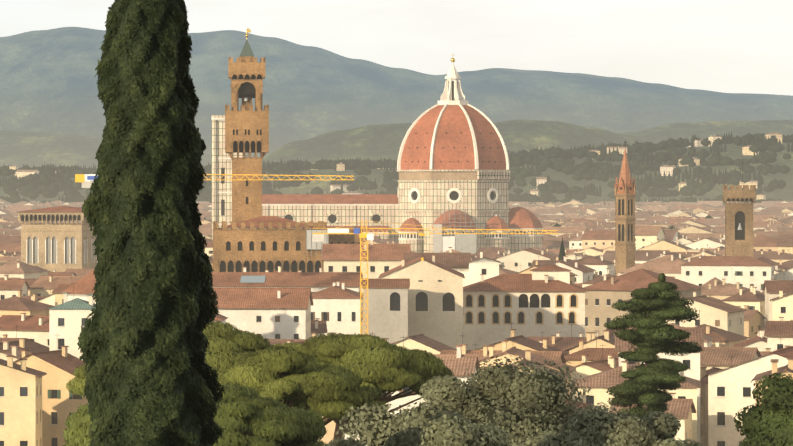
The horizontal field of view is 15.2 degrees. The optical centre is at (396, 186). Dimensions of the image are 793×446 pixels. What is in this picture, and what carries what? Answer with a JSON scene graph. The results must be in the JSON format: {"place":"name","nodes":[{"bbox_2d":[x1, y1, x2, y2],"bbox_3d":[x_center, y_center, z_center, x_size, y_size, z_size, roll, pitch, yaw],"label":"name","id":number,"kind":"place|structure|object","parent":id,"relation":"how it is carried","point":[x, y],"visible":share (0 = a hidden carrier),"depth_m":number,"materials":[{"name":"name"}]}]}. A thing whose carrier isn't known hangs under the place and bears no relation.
{"place":"outdoors","nodes":[
{"label":"outdoors","id":0,"kind":"place"},
{"bbox_2d":[0,27,792,203],"bbox_3d":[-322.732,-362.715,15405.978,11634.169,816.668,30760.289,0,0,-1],"label":"terrain","id":1,"kind":"structure","parent":0,"point":[325,104],"depth_m":12481.31,"materials":[{"name":"green plant"}]},
{"bbox_2d":[17,206,97,271],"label":"church building","id":2,"kind":"structure","parent":1,"relation":"on","point":[57,247],"depth_m":1049.07,"materials":[{"name":"beige stone"}]},
{"bbox_2d":[77,0,224,445],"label":"cypress tree","id":3,"kind":"object","parent":1,"relation":"on","point":[143,342],"visible":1,"depth_m":82.77,"materials":[{"name":"green plant"}]},
{"bbox_2d":[66,321,316,397],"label":"pine tree","id":4,"kind":"object","parent":1,"relation":"on","point":[228,347],"visible":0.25,"depth_m":168.73,"materials":[{"name":"green plant"}]},
{"bbox_2d":[62,381,327,445],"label":"pine tree","id":5,"kind":"object","parent":1,"relation":"on","point":[246,416],"visible":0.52,"depth_m":119.37,"materials":[{"name":"green plant"}]},
{"bbox_2d":[75,174,353,187],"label":"tower crane","id":6,"kind":"object","parent":1,"relation":"on","point":[86,180],"visible":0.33,"depth_m":598.52,"materials":[{"name":"paint"}]},
{"bbox_2d":[211,115,247,239],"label":"bell tower","id":7,"kind":"structure","parent":1,"relation":"on","point":[221,192],"depth_m":1502.30,"materials":[{"name":"stone"}]},
{"bbox_2d":[213,28,362,271],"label":"palace with tower","id":8,"kind":"structure","parent":1,"relation":"on","point":[250,237],"depth_m":800.80,"materials":[{"name":"stone"}]},
{"bbox_2d":[211,348,388,425],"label":"pine tree","id":9,"kind":"object","parent":1,"relation":"on","point":[290,378],"visible":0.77,"depth_m":146.58,"materials":[{"name":"green plant"}]},
{"bbox_2d":[273,332,453,440],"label":"pine tree","id":10,"kind":"object","parent":1,"relation":"on","point":[383,365],"visible":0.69,"depth_m":174.25,"materials":[{"name":"green plant"}]},
{"bbox_2d":[49,240,704,359],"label":"row of buildings","id":11,"kind":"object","parent":1,"relation":"on","point":[450,298],"depth_m":599.64,"materials":[{"name":"paint"}]},
{"bbox_2d":[8,133,781,201],"bbox_3d":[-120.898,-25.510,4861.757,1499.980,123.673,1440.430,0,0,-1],"label":"hillside houses","id":12,"kind":"structure","parent":1,"relation":"on","point":[540,180],"depth_m":4556.62,"materials":[{"name":"paint"}]},
{"bbox_2d":[0,198,792,445],"bbox_3d":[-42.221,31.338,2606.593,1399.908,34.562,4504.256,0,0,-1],"label":"city buildings","id":13,"kind":"structure","parent":1,"relation":"on","point":[740,329],"depth_m":605.82,"materials":[{"name":"paint"}]},
{"bbox_2d":[0,131,792,259],"bbox_3d":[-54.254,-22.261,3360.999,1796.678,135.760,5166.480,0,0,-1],"label":"hillside trees","id":14,"kind":"object","parent":1,"relation":"on","point":[32,186],"visible":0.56,"depth_m":4441.21,"materials":[{"name":"green plant"}]},
{"bbox_2d":[262,58,542,253],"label":"domed cathedral","id":15,"kind":"structure","parent":1,"relation":"on","point":[453,168],"depth_m":1481.59,"materials":[{"name":"stone"}]},
{"bbox_2d":[322,411,512,445],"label":"olive tree","id":16,"kind":"object","parent":1,"relation":"on","point":[453,428],"visible":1,"depth_m":90.21,"materials":[{"name":"green plant"}]},
{"bbox_2d":[312,221,557,334],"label":"tower crane","id":17,"kind":"object","parent":1,"relation":"on","point":[317,237],"visible":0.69,"depth_m":498.60,"materials":[{"name":"paint"}]},
{"bbox_2d":[336,355,622,445],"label":"olive tree","id":18,"kind":"object","parent":1,"relation":"on","point":[516,404],"visible":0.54,"depth_m":105.85,"materials":[{"name":"green plant"}]},
{"bbox_2d":[513,406,702,445],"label":"olive tree","id":19,"kind":"object","parent":1,"relation":"on","point":[618,429],"visible":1,"depth_m":97.30,"materials":[{"name":"green plant"}]},
{"bbox_2d":[614,142,635,275],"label":"church spire","id":20,"kind":"structure","parent":1,"relation":"on","point":[625,195],"depth_m":948.55,"materials":[{"name":"stone"}]},
{"bbox_2d":[604,273,702,439],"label":"cedar tree","id":21,"kind":"object","parent":1,"relation":"on","point":[653,308],"visible":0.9,"depth_m":253.61,"materials":[{"name":"green plant"}]},
{"bbox_2d":[723,185,755,256],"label":"crenellated tower","id":22,"kind":"structure","parent":1,"relation":"on","point":[738,229],"depth_m":957.36,"materials":[{"name":"stone"}]},
{"bbox_2d":[734,373,792,445],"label":"holm oak tree","id":23,"kind":"object","parent":1,"relation":"on","point":[769,422],"visible":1,"depth_m":124.24,"materials":[{"name":"green plant"}]},
{"bbox_2d":[0,0,792,95],"label":"sky","id":24,"kind":"structure","parent":0,"point":[724,46],"materials":[{"name":"white"}]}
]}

